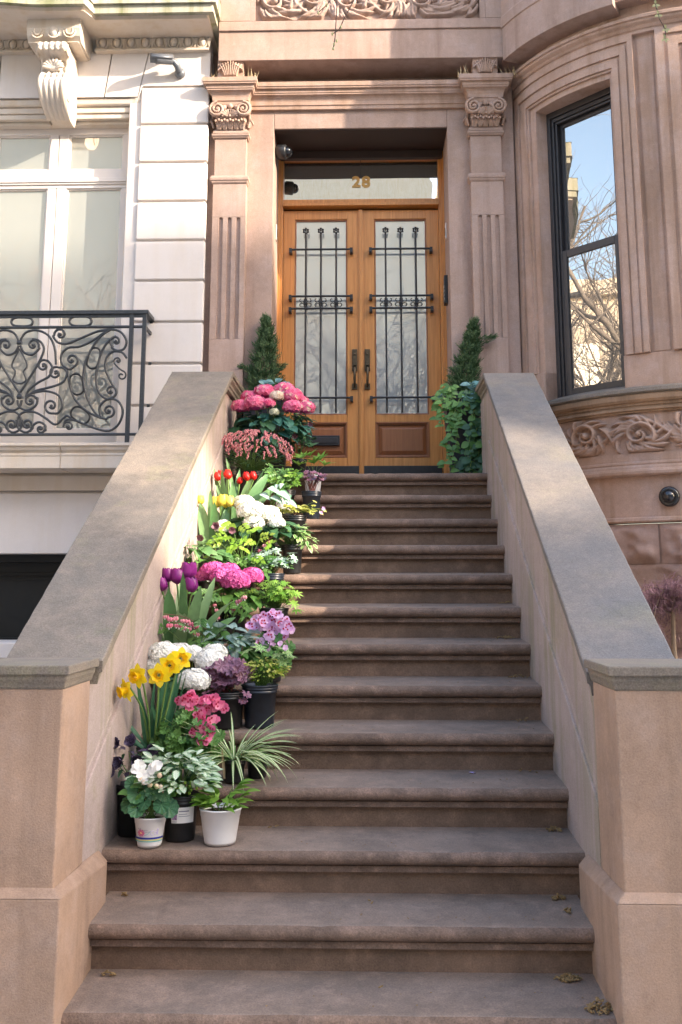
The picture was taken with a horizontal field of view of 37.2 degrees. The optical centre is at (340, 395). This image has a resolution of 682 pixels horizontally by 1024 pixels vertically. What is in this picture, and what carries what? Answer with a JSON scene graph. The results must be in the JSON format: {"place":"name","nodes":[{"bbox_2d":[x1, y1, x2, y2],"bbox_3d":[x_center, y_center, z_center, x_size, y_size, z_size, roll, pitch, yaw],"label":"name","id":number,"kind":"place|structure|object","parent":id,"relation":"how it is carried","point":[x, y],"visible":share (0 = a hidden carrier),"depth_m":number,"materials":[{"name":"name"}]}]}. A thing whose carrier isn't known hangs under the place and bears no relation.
{"place":"outdoors","nodes":[
{"label":"outdoors","id":0,"kind":"place"},
{"bbox_2d":[0,0,220,656],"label":"limestone house","id":1,"kind":"structure","parent":0,"point":[104,130],"depth_m":8.18,"materials":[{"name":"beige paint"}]},
{"bbox_2d":[0,555,65,639],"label":"garage door","id":2,"kind":"structure","parent":1,"relation":"in","point":[24,579],"depth_m":8.02,"materials":[{"name":"black paint"}]},
{"bbox_2d":[0,128,128,442],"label":"window","id":3,"kind":"structure","parent":1,"relation":"in","point":[63,191],"depth_m":8.34,"materials":[{"name":"glass"}]},
{"bbox_2d":[150,53,184,78],"bbox_3d":[-1.414,-2.714,8.299,0.314,0.160,0.131,6,-13,-30],"label":"security camera","id":4,"kind":"object","parent":1,"relation":"attached to","point":[164,59],"visible":1,"depth_m":8.28,"materials":[{"name":"silver"}]},
{"bbox_2d":[317,0,353,49],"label":"hanging twig","id":5,"kind":"object","parent":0,"point":[340,27],"visible":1,"depth_m":5.65,"materials":[{"name":"brown plant"}]},
{"bbox_2d":[652,0,669,42],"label":"hanging twig","id":6,"kind":"object","parent":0,"point":[665,29],"visible":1,"depth_m":5.37,"materials":[{"name":"brown plant"}]},
{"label":"sidewalk","id":7,"kind":"structure","parent":0,"visible":0},
{"bbox_2d":[0,371,681,1023],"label":"stone stoop","id":8,"kind":"object","parent":7,"relation":"on","point":[244,929],"visible":0.8,"depth_m":3.98,"materials":[{"name":"brown stone"}]},
{"bbox_2d":[110,733,164,837],"bbox_3d":[-0.877,1.598,4.174,0.319,0.412,0.232,0,-11,1],"label":"potted hellebore","id":9,"kind":"object","parent":8,"relation":"on","point":[126,826],"visible":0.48,"depth_m":4.13,"materials":[{"name":"black plastic"}]},
{"bbox_2d":[118,759,179,847],"bbox_3d":[-0.750,1.612,4.014,0.228,0.332,0.179,-2,-11,11],"label":"potted begonia","id":10,"kind":"object","parent":8,"relation":"on","point":[150,825],"visible":0.97,"depth_m":3.97,"materials":[{"name":"green plant"}]},
{"bbox_2d":[116,647,191,778],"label":"potted daffodils","id":11,"kind":"object","parent":8,"relation":"on","point":[164,671],"visible":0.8,"depth_m":4.35,"materials":[{"name":"yellow plant"}]},
{"bbox_2d":[124,744,222,841],"bbox_3d":[-0.671,1.598,4.069,0.387,0.373,0.295,0,-11,1],"label":"potted deadnettle","id":12,"kind":"object","parent":8,"relation":"on","point":[180,826],"visible":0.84,"depth_m":4.06,"materials":[{"name":"green plant"}]},
{"bbox_2d":[158,613,214,667],"bbox_3d":[-0.783,1.238,4.963,0.337,0.334,0.197,0,-11,1],"label":"potted dicentra","id":13,"kind":"object","parent":8,"relation":"on","point":[190,626],"visible":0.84,"depth_m":4.95,"materials":[{"name":"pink plant"}]},
{"bbox_2d":[149,689,229,780],"bbox_3d":[-0.649,1.468,4.373,0.301,0.381,0.254,8,-13,-35],"label":"potted geranium","id":14,"kind":"object","parent":8,"relation":"on","point":[205,734],"visible":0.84,"depth_m":4.35,"materials":[{"name":"pink plant"}]},
{"bbox_2d":[147,640,235,714],"bbox_3d":[-0.708,1.361,4.792,0.408,0.394,0.353,-5,-12,24],"label":"potted hydrangea","id":15,"kind":"object","parent":8,"relation":"on","point":[197,680],"visible":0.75,"depth_m":4.72,"materials":[{"name":"white plant"}]},
{"bbox_2d":[160,562,235,674],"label":"potted tulips","id":16,"kind":"object","parent":8,"relation":"on","point":[183,577],"visible":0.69,"depth_m":5.04,"materials":[{"name":"green plant"}]},
{"bbox_2d":[185,522,236,604],"bbox_3d":[-0.794,0.935,5.626,0.448,0.458,0.366,0,-11,1],"label":"potted hellebore","id":17,"kind":"object","parent":8,"relation":"on","point":[213,553],"visible":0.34,"depth_m":5.62,"materials":[{"name":"green plant"}]},
{"bbox_2d":[197,490,242,562],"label":"potted tulips","id":18,"kind":"object","parent":8,"relation":"on","point":[206,521],"visible":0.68,"depth_m":6.00,"materials":[{"name":"plant"}]},
{"bbox_2d":[188,586,252,641],"bbox_3d":[-0.643,1.138,5.303,0.385,0.298,0.249,0,-11,1],"label":"potted dicentra","id":19,"kind":"object","parent":8,"relation":"on","point":[233,609],"visible":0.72,"depth_m":5.29,"materials":[{"name":"green plant"}]},
{"bbox_2d":[187,622,261,658],"bbox_3d":[-0.583,1.268,5.010,0.381,0.292,0.255,0,-11,1],"label":"potted brunnera","id":20,"kind":"object","parent":8,"relation":"on","point":[237,642],"visible":0.57,"depth_m":4.98,"materials":[{"name":"green plant"}]},
{"bbox_2d":[190,778,259,846],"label":"potted foliage plant","id":21,"kind":"object","parent":8,"relation":"on","point":[220,821],"visible":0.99,"depth_m":4.01,"materials":[{"name":"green plant"}]},
{"bbox_2d":[201,654,256,728],"bbox_3d":[-0.527,1.379,4.728,0.268,0.329,0.202,0,-11,1],"label":"potted heuchera","id":22,"kind":"object","parent":8,"relation":"on","point":[229,671],"visible":0.91,"depth_m":4.68,"materials":[{"name":"purple plant"}]},
{"bbox_2d":[190,561,268,634],"bbox_3d":[-0.599,1.101,5.428,0.448,0.418,0.342,0,-11,1],"label":"potted hydrangea","id":23,"kind":"object","parent":8,"relation":"on","point":[231,578],"visible":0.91,"depth_m":5.35,"materials":[{"name":"pink plant"}]},
{"bbox_2d":[177,711,301,789],"bbox_3d":[-0.429,1.552,4.374,0.602,0.346,0.536,-7,-13,33],"label":"potted spider plant","id":24,"kind":"object","parent":8,"relation":"on","point":[233,763],"visible":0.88,"depth_m":4.32,"materials":[{"name":"green plant"}]},
{"bbox_2d":[203,521,281,600],"bbox_3d":[-0.565,0.933,5.655,0.373,0.471,0.325,9,-14,-38],"label":"plant","id":25,"kind":"object","parent":8,"relation":"on","point":[234,546],"visible":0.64,"depth_m":5.68,"materials":[{"name":"green plant"}]},
{"bbox_2d":[214,459,272,544],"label":"potted tulips","id":26,"kind":"object","parent":8,"relation":"on","point":[231,488],"visible":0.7,"depth_m":6.43,"materials":[{"name":"green plant"}]},
{"bbox_2d":[221,429,293,494],"bbox_3d":[-0.625,0.466,7.022,0.609,0.460,0.345,0,-11,1],"label":"potted pieris","id":27,"kind":"object","parent":8,"relation":"on","point":[248,466],"visible":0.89,"depth_m":6.97,"materials":[{"name":"pink plant"}]},
{"bbox_2d":[247,752,267,778],"bbox_3d":[-0.368,1.628,4.453,0.103,0.097,0.103,0,-11,1],"label":"empty pot","id":28,"kind":"object","parent":8,"relation":"on","point":[253,773],"visible":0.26,"depth_m":4.42,"materials":[{"name":"black plastic"}]},
{"bbox_2d":[211,495,313,572],"bbox_3d":[-0.462,0.830,6.064,0.621,0.468,0.419,0,-11,1],"label":"potted hydrangea","id":29,"kind":"object","parent":8,"relation":"on","point":[255,513],"visible":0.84,"depth_m":5.97,"materials":[{"name":"white plant"}]},
{"bbox_2d":[239,608,295,681],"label":"potted geranium","id":30,"kind":"object","parent":8,"relation":"on","point":[279,625],"visible":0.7,"depth_m":5.00,"materials":[{"name":"purple plant"}]},
{"bbox_2d":[237,312,299,464],"bbox_3d":[-0.587,-0.006,7.870,0.422,1.352,0.526,5,-12,-24],"label":"planter with conifer","id":31,"kind":"object","parent":8,"relation":"on","point":[266,346],"visible":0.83,"depth_m":7.92,"materials":[{"name":"plant"}]},
{"bbox_2d":[241,641,296,727],"bbox_3d":[-0.343,1.350,4.750,0.292,0.395,0.204,0,-11,1],"label":"potted shrub","id":32,"kind":"object","parent":8,"relation":"on","point":[259,707],"visible":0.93,"depth_m":4.70,"materials":[{"name":"black plastic"}]},
{"bbox_2d":[245,547,297,604],"bbox_3d":[-0.391,1.015,5.692,0.304,0.325,0.186,0,-11,1],"label":"potted deadnettle","id":33,"kind":"object","parent":8,"relation":"on","point":[273,575],"visible":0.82,"depth_m":5.67,"materials":[{"name":"plant"}]},
{"bbox_2d":[227,382,316,473],"bbox_3d":[-0.514,0.242,7.390,0.690,0.678,0.442,0,-11,1],"label":"potted hydrangea","id":34,"kind":"object","parent":8,"relation":"on","point":[289,395],"visible":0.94,"depth_m":7.27,"materials":[{"name":"pink plant"}]},
{"bbox_2d":[248,580,303,640],"bbox_3d":[-0.345,1.138,5.367,0.318,0.322,0.195,0,-11,1],"label":"potted woodruff","id":35,"kind":"object","parent":8,"relation":"on","point":[276,597],"visible":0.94,"depth_m":5.35,"materials":[{"name":"green plant"}]},
{"bbox_2d":[259,483,296,544],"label":"potted foliage plant","id":36,"kind":"object","parent":8,"relation":"on","point":[285,495],"visible":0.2,"depth_m":6.32,"materials":[{"name":"plant"}]},
{"bbox_2d":[263,463,307,514],"bbox_3d":[-0.375,0.628,6.680,0.327,0.374,0.246,-3,-11,17],"label":"potted astilbe","id":37,"kind":"object","parent":8,"relation":"on","point":[277,477],"visible":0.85,"depth_m":6.67,"materials":[{"name":"green plant"}]},
{"bbox_2d":[268,524,318,573],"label":"potted foliage plant","id":38,"kind":"object","parent":8,"relation":"on","point":[288,547],"visible":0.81,"depth_m":5.98,"materials":[{"name":"green plant"}]},
{"bbox_2d":[281,421,317,472],"bbox_3d":[-0.334,0.383,7.314,0.374,0.373,0.281,-3,-11,17],"label":"potted hellebore","id":39,"kind":"object","parent":8,"relation":"on","point":[299,451],"visible":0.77,"depth_m":7.26,"materials":[{"name":"green plant"}]},
{"bbox_2d":[277,500,325,543],"bbox_3d":[-0.258,0.797,6.348,0.341,0.278,0.178,0,-11,1],"label":"potted sedum","id":40,"kind":"object","parent":8,"relation":"on","point":[300,520],"visible":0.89,"depth_m":6.31,"materials":[{"name":"yellow plant"}]},
{"bbox_2d":[292,449,330,490],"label":"potted foliage plant","id":41,"kind":"object","parent":8,"relation":"on","point":[314,461],"visible":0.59,"depth_m":7.07,"materials":[{"name":"green plant"}]},
{"bbox_2d":[300,470,327,518],"bbox_3d":[-0.194,0.653,6.686,0.218,0.327,0.138,0,-11,1],"label":"potted heuchera","id":42,"kind":"object","parent":8,"relation":"on","point":[310,496],"visible":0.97,"depth_m":6.65,"materials":[{"name":"black plastic"}]},
{"bbox_2d":[101,544,612,1014],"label":"leaf litter","id":43,"kind":"object","parent":8,"relation":"on","point":[565,977],"visible":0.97,"depth_m":3.55,"materials":[{"name":"brown plant"}]},
{"bbox_2d":[429,314,498,472],"bbox_3d":[0.949,0.018,7.746,0.574,1.338,0.503,0,-11,1],"label":"planter with conifer","id":44,"kind":"object","parent":8,"relation":"on","point":[460,403],"visible":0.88,"depth_m":7.60,"materials":[{"name":"plant"}]},
{"bbox_2d":[202,0,681,658],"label":"brownstone house","id":45,"kind":"structure","parent":7,"relation":"on","point":[544,184],"depth_m":8.22,"materials":[{"name":"brown stone"}]},
{"bbox_2d":[275,224,277,242],"bbox_3d":[-0.541,-1.362,8.509,0.013,0.140,0.070,0,-11,1],"label":"bell plate","id":46,"kind":"object","parent":45,"relation":"attached to","point":[276,233],"visible":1,"depth_m":8.48,"materials":[{"name":"silver metal"}]},
{"bbox_2d":[275,144,291,159],"bbox_3d":[-0.481,-2.044,8.498,0.150,0.127,0.131,0,-11,1],"label":"dome camera","id":47,"kind":"object","parent":45,"relation":"attached to","point":[283,151],"visible":1,"depth_m":8.45,"materials":[{"name":"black metal"}]},
{"bbox_2d":[282,211,358,473],"bbox_3d":[-0.164,-0.432,8.556,0.668,2.390,0.151,0,-11,1],"label":"front door","id":48,"kind":"structure","parent":45,"relation":"in","point":[320,322],"depth_m":8.60,"materials":[{"name":"brown wood"}]},
{"bbox_2d":[284,160,437,199],"bbox_3d":[0.172,-1.876,8.846,1.338,0.381,0.021,0,-11,1],"label":"transom window","id":49,"kind":"structure","parent":45,"relation":"in","point":[351,179],"depth_m":8.85,"materials":[{"name":"clear glass"}]},
{"bbox_2d":[363,210,442,473],"bbox_3d":[0.506,-0.435,8.538,0.670,2.390,0.151,0,-11,1],"label":"front door","id":50,"kind":"structure","parent":45,"relation":"in","point":[402,336],"depth_m":8.57,"materials":[{"name":"brown wood"}]},
{"bbox_2d":[443,275,447,305],"bbox_3d":[0.865,-0.868,8.377,0.033,0.240,0.090,0,-11,1],"label":"intercom","id":51,"kind":"object","parent":45,"relation":"attached to","point":[445,288],"visible":1,"depth_m":8.34,"materials":[{"name":"black metal"}]},
{"bbox_2d":[445,223,446,240],"bbox_3d":[0.875,-1.369,8.472,0.013,0.140,0.070,0,-11,1],"label":"bell plate","id":52,"kind":"object","parent":45,"relation":"attached to","point":[445,231],"visible":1,"depth_m":8.44,"materials":[{"name":"silver metal"}]},
{"bbox_2d":[499,66,516,77],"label":"grass tuft","id":53,"kind":"object","parent":45,"relation":"on","point":[510,71],"visible":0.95,"depth_m":8.27,"materials":[{"name":"beige plant"}]},
{"bbox_2d":[546,87,624,397],"bbox_3d":[1.909,-1.150,7.742,0.130,2.356,0.717,9,-14,-39],"label":"window","id":54,"kind":"structure","parent":45,"relation":"in","point":[589,338],"depth_m":7.78,"materials":[{"name":"glass"}]},
{"bbox_2d":[659,486,679,506],"bbox_3d":[2.214,0.681,6.834,0.140,0.140,0.098,-5,-12,25],"label":"dome camera","id":55,"kind":"object","parent":45,"relation":"attached to","point":[669,497],"visible":1,"depth_m":6.81,"materials":[{"name":"black"}]},
{"bbox_2d":[640,572,681,658],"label":"weeping shrub","id":56,"kind":"object","parent":7,"relation":"on","point":[669,596],"visible":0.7,"depth_m":6.30,"materials":[{"name":"purple plant"}]}
]}

